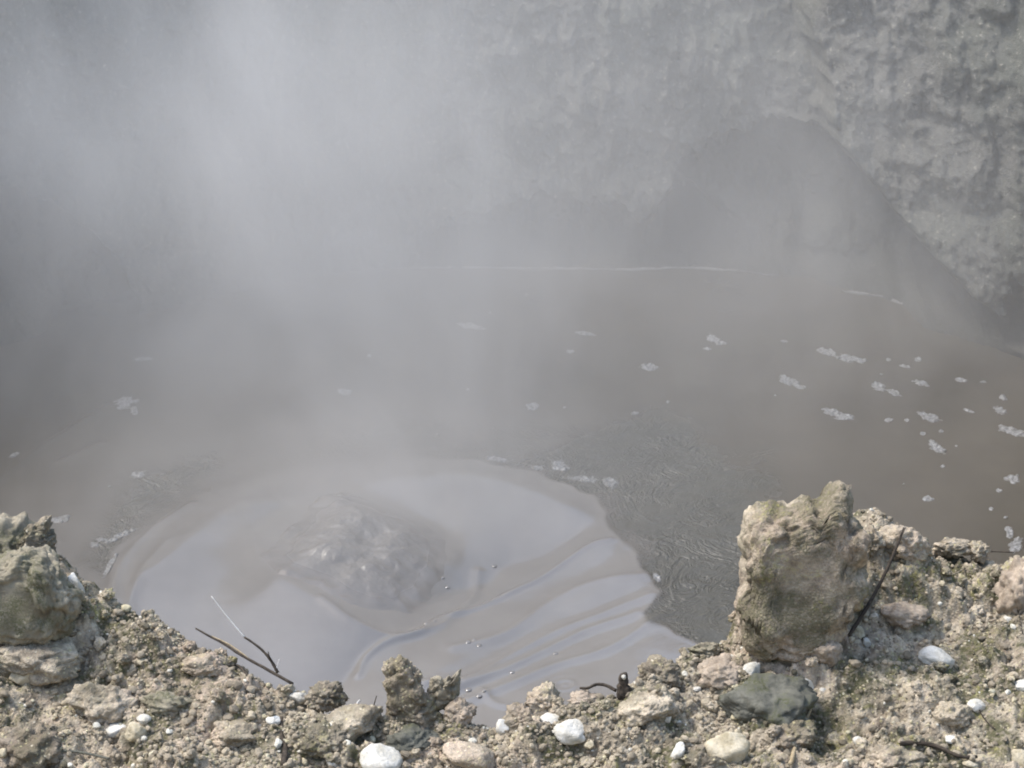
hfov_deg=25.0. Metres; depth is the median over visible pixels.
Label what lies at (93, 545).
foam patch
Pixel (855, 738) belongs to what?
stone
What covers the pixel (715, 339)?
foam patch
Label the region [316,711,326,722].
clod
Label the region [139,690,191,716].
rock
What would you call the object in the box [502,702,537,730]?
rock
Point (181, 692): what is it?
clod
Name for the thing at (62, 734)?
clod
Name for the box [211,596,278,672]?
twig
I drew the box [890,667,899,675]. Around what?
clod
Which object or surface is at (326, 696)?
rock
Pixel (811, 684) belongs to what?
stone
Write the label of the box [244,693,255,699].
clod
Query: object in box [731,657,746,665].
clod
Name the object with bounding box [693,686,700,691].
stone
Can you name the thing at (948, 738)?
stone
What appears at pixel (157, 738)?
clod
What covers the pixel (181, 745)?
clod
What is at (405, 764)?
clod
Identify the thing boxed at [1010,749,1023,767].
stone
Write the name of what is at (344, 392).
foam patch
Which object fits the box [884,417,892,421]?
foam fleck
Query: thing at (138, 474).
foam patch
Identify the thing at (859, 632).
stone
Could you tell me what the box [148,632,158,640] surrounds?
clod
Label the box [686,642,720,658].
rock
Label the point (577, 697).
rock
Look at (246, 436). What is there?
mud pool
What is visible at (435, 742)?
clod
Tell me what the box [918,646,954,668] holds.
stone
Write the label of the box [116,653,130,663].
clod
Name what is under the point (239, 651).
dry stem
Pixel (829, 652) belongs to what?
rock
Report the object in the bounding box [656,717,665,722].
clod
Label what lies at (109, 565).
foam patch
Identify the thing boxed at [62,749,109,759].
twig
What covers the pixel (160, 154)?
cliff
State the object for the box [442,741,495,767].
stone
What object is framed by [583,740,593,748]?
stone
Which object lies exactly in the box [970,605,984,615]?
clod
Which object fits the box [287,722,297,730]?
clod
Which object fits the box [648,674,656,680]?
clod
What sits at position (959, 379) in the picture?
foam patch
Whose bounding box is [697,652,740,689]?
rock
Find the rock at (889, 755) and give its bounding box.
[861,742,927,767]
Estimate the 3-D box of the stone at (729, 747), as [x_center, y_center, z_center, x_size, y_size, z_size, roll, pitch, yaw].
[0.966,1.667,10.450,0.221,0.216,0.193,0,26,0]
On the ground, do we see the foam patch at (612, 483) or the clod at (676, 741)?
the clod at (676, 741)
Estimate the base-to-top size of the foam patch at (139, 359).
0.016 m
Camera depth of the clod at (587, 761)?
10.46 m
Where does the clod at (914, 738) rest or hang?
on the ground
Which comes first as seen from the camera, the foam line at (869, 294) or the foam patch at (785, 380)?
the foam patch at (785, 380)
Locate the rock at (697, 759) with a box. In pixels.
[680,750,731,767]
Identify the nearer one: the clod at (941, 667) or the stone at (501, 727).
the stone at (501, 727)
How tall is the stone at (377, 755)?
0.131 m
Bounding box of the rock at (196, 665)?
[180,653,227,676]
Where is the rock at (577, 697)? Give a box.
[567,690,597,704]
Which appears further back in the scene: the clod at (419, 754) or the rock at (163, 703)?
the rock at (163, 703)
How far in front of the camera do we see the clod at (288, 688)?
10.78 m
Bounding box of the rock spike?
[16,515,56,552]
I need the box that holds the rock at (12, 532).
[0,511,35,553]
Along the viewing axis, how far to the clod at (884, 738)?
10.49 m
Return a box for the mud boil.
[260,492,447,613]
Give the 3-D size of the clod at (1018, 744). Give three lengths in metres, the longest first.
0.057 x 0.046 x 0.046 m
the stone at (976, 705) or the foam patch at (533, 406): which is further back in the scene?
the foam patch at (533, 406)
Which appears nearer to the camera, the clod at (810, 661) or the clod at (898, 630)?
the clod at (810, 661)
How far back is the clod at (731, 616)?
11.12 m
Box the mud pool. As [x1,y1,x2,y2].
[0,264,1023,727]
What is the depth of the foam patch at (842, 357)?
18.68 m
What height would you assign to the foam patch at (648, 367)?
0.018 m
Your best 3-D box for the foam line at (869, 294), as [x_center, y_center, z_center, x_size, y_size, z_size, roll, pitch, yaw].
[3.113,-0.751,19.779,0.598,0.020,0.089,15,30,27]
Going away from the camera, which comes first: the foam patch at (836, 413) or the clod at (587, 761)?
the clod at (587, 761)
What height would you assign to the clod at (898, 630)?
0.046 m
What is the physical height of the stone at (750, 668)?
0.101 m
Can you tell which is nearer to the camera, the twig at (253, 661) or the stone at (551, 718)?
the stone at (551, 718)
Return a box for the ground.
[0,509,1023,767]
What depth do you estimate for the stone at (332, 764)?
10.41 m
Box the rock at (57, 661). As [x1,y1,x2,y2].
[0,640,85,685]
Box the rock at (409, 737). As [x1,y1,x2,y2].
[385,723,439,751]
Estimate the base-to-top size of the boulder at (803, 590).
0.904 m
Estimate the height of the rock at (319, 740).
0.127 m
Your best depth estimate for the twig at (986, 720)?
10.62 m
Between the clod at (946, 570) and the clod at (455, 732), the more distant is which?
the clod at (946, 570)
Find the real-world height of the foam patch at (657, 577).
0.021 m
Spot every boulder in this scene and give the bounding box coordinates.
[0,544,84,645]
[734,480,872,664]
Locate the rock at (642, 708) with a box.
[617,691,678,726]
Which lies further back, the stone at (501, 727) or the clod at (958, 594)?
the clod at (958, 594)
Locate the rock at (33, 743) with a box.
[0,716,65,767]
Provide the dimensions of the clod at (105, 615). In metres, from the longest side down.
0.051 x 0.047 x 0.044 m
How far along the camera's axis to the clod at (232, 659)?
10.98 m
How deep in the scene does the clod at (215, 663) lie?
10.87 m
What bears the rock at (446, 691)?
on the ground
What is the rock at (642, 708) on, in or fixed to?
on the ground
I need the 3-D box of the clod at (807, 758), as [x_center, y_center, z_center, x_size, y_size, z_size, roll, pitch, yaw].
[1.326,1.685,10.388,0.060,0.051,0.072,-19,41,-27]
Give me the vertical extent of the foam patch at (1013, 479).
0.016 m
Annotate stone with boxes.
[9,673,30,685]
[68,572,84,593]
[103,722,125,737]
[124,721,146,741]
[137,714,151,724]
[266,716,280,724]
[289,692,306,703]
[326,760,338,766]
[359,743,402,767]
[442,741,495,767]
[496,719,508,734]
[540,712,558,723]
[553,719,585,744]
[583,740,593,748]
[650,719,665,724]
[665,716,671,722]
[671,742,684,758]
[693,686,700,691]
[704,732,750,762]
[743,662,759,674]
[805,678,813,688]
[853,625,864,638]
[853,736,861,744]
[863,638,870,646]
[870,613,877,619]
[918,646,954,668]
[945,735,954,743]
[962,760,978,767]
[967,699,985,712]
[1003,615,1011,622]
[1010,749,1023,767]
[1015,679,1023,691]
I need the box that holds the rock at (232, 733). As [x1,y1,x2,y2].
[210,719,260,748]
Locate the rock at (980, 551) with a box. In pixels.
[967,540,991,564]
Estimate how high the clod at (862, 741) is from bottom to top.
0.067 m
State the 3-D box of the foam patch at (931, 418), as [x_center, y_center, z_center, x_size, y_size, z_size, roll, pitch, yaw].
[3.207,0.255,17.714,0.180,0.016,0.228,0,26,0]
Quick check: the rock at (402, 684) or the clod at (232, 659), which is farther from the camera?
the clod at (232, 659)
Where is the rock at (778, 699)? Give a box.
[717,673,818,727]
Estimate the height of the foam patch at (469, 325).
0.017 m
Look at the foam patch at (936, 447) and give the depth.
17.26 m
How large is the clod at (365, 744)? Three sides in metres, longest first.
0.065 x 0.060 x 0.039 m
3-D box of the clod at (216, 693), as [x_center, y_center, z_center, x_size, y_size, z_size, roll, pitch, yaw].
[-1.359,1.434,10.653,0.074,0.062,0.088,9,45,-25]
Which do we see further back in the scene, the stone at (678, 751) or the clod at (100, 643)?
the clod at (100, 643)
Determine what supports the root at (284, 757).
on the ground
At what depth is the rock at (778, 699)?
10.65 m
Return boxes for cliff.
[0,0,1023,359]
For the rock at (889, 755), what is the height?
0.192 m
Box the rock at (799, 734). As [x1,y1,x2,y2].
[749,719,819,751]
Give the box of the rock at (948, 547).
[932,537,970,558]
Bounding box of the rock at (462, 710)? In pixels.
[444,696,476,724]
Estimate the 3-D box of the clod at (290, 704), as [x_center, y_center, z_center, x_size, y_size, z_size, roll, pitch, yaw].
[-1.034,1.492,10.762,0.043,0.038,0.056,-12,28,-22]
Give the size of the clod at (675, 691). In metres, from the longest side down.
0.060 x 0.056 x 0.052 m
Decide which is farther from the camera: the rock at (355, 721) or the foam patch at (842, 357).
the foam patch at (842, 357)
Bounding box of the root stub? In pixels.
[616,672,630,700]
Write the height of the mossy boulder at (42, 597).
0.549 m
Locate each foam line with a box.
[391,266,778,275]
[841,290,902,304]
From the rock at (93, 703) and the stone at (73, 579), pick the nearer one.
the rock at (93, 703)
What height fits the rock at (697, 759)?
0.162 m
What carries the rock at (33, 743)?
on the ground
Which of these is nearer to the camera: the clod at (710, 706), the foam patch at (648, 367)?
the clod at (710, 706)
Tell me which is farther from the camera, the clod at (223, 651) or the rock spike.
the rock spike
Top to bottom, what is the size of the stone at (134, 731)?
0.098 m
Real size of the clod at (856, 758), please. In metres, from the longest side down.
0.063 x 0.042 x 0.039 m
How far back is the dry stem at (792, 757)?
10.38 m
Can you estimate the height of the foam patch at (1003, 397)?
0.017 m
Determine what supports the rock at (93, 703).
on the ground
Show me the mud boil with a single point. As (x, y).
(356, 550)
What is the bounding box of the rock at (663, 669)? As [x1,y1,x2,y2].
[637,654,681,690]
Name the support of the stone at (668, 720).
on the ground
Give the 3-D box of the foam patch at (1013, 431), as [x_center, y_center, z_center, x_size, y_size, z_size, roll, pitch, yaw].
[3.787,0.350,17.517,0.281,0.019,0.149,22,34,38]
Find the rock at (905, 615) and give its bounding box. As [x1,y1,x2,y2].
[880,601,930,629]
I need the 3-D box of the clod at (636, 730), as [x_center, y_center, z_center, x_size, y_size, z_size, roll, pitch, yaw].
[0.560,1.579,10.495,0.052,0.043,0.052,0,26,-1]
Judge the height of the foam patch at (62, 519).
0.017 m
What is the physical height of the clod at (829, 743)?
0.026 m
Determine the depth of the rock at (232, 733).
10.55 m
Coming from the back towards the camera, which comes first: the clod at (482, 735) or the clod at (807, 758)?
the clod at (482, 735)
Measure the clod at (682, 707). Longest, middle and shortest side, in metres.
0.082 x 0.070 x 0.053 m
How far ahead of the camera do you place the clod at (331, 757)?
10.41 m
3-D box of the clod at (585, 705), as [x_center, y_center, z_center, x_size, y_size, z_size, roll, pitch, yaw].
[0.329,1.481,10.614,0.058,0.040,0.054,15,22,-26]
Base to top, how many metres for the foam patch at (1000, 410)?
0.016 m
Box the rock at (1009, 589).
[994,556,1023,614]
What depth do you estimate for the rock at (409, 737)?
10.55 m
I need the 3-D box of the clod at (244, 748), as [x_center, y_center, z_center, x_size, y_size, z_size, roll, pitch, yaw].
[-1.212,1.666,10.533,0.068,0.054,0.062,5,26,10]
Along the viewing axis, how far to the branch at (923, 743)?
10.43 m
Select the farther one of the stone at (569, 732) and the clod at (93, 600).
the clod at (93, 600)
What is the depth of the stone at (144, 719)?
10.58 m
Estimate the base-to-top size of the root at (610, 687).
0.023 m
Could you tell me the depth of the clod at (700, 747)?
10.40 m
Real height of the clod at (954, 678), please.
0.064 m
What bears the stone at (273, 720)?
on the ground
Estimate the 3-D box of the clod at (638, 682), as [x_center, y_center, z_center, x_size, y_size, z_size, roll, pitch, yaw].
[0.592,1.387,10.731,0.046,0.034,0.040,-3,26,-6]
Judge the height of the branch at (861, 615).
0.338 m
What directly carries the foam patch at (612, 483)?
on the mud pool
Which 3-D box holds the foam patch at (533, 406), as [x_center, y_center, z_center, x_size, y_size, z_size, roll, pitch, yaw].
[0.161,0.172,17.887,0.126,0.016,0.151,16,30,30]
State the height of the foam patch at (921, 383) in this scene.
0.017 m
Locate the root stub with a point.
(623, 687)
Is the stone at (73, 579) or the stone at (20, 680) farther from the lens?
the stone at (73, 579)
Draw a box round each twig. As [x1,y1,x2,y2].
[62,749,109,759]
[195,628,293,684]
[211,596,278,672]
[223,664,252,679]
[979,710,994,728]
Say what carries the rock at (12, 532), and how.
on the ground
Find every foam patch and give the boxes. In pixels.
[9,451,19,457]
[51,515,70,523]
[89,542,99,547]
[95,528,138,542]
[101,553,118,577]
[113,396,139,414]
[130,470,145,478]
[133,357,152,361]
[337,388,353,395]
[456,322,486,329]
[484,456,512,462]
[526,402,539,410]
[531,465,543,470]
[551,459,570,472]
[566,474,618,488]
[575,331,595,335]
[639,363,657,371]
[653,572,660,581]
[706,333,726,344]
[779,375,805,389]
[817,347,866,363]
[821,408,853,419]
[869,381,900,395]
[911,379,929,386]
[916,411,942,422]
[922,495,934,501]
[928,439,946,454]
[955,377,967,381]
[993,406,1006,414]
[997,424,1023,436]
[999,394,1007,400]
[1004,474,1019,484]
[1004,526,1023,552]
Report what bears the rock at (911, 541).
on the ground
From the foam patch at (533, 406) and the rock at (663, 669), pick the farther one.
the foam patch at (533, 406)
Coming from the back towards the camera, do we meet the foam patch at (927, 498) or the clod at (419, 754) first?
the foam patch at (927, 498)
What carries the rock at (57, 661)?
on the ground
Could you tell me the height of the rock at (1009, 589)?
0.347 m
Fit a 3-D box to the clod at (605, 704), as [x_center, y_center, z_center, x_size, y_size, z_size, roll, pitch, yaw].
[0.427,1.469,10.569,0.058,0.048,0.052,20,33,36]
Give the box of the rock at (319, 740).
[297,719,345,757]
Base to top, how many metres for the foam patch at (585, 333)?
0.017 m
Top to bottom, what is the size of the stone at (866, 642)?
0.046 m
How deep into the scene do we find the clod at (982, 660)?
10.88 m
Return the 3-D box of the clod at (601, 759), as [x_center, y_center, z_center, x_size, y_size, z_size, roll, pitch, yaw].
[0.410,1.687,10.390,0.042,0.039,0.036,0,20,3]
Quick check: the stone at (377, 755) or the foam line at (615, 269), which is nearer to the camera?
the stone at (377, 755)
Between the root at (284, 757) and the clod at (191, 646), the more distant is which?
the clod at (191, 646)
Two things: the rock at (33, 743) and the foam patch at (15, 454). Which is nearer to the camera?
the rock at (33, 743)
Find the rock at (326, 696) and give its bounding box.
[304,680,349,712]
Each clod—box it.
[51,688,58,694]
[58,731,65,736]
[91,598,98,602]
[94,636,107,650]
[99,587,115,599]
[101,609,110,619]
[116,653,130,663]
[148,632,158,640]
[150,731,164,745]
[168,714,175,718]
[174,688,188,696]
[178,742,186,749]
[183,640,196,651]
[210,686,225,702]
[213,660,217,669]
[219,647,227,656]
[228,656,237,663]
[239,744,252,753]
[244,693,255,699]
[280,684,294,692]
[286,701,294,707]
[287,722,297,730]
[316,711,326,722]
[324,752,341,764]
[360,740,372,750]
[401,761,412,767]
[414,749,421,756]
[428,737,442,747]
[450,729,458,735]
[479,732,486,739]
[579,700,589,709]
[580,755,595,767]
[598,755,604,762]
[600,699,610,709]
[630,726,640,736]
[635,679,643,685]
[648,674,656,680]
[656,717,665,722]
[669,687,679,696]
[673,738,683,744]
[676,702,686,712]
[695,745,705,751]
[705,701,714,710]
[728,611,735,622]
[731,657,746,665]
[766,724,781,736]
[801,752,814,764]
[805,656,819,666]
[826,740,833,745]
[851,756,861,762]
[855,737,870,747]
[880,734,889,744]
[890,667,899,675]
[895,626,902,634]
[909,734,920,741]
[933,661,949,672]
[941,566,951,576]
[943,674,958,682]
[953,589,962,599]
[956,573,967,583]
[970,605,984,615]
[977,656,989,665]
[1008,615,1022,625]
[1014,740,1023,748]
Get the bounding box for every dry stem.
[213,636,248,657]
[788,709,811,764]
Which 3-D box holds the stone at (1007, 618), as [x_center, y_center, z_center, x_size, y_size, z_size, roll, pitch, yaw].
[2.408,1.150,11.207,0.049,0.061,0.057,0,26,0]
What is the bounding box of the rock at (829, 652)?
[811,640,842,666]
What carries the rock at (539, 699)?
on the ground
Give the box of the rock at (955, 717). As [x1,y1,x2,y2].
[931,700,974,731]
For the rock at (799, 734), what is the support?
on the ground
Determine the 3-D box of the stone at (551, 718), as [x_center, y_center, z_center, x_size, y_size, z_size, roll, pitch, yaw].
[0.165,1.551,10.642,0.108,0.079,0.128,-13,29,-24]
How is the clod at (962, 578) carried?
on the ground
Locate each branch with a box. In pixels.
[848,527,904,636]
[899,740,977,758]
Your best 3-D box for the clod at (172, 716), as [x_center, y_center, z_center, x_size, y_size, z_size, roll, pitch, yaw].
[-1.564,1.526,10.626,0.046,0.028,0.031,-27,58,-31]
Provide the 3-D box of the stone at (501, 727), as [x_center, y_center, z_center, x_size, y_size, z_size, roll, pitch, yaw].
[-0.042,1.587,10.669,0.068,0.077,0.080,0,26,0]
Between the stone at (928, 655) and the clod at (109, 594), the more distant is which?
the clod at (109, 594)
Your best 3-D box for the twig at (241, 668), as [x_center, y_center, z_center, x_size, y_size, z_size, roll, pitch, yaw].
[-1.302,1.334,10.909,0.249,0.082,0.125,12,28,22]
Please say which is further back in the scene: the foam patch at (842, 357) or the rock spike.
the foam patch at (842, 357)
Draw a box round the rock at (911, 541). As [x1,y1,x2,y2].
[877,524,932,563]
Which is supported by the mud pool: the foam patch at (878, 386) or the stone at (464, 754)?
the foam patch at (878, 386)
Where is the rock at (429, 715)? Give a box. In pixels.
[396,692,443,729]
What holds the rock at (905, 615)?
on the ground
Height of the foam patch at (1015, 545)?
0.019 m
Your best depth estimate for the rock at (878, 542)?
11.21 m
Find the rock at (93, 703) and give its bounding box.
[65,681,140,724]
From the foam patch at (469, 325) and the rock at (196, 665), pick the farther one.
the foam patch at (469, 325)
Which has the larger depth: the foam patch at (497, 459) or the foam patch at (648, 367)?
the foam patch at (648, 367)
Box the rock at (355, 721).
[321,703,383,742]
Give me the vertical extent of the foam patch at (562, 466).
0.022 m
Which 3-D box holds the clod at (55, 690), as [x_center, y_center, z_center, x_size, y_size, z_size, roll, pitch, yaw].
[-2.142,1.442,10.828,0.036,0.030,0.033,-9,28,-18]
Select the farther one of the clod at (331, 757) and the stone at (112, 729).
the stone at (112, 729)
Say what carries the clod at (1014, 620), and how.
on the ground
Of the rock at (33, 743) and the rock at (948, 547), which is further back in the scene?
the rock at (948, 547)
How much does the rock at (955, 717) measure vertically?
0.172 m
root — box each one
[279,716,287,765]
[580,683,616,691]
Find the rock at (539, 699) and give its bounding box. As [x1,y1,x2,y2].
[524,680,560,713]
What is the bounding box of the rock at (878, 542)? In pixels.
[865,525,885,557]
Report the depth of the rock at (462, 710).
10.66 m
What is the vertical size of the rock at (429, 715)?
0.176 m
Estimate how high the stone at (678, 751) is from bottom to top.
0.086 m
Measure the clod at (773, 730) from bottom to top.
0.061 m
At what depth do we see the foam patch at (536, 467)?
16.97 m
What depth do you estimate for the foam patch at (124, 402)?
17.92 m
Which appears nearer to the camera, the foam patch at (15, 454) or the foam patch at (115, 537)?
the foam patch at (115, 537)
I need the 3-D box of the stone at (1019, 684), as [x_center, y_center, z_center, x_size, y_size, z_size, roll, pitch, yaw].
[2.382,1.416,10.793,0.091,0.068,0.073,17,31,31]
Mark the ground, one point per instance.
(830, 705)
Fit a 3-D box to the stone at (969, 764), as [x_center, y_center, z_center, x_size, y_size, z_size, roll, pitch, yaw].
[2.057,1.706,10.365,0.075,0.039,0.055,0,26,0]
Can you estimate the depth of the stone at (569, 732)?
10.49 m
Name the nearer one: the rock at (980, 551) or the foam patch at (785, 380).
the rock at (980, 551)
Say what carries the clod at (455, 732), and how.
on the ground
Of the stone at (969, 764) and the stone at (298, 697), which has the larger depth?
the stone at (298, 697)
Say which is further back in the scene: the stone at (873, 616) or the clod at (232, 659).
the stone at (873, 616)

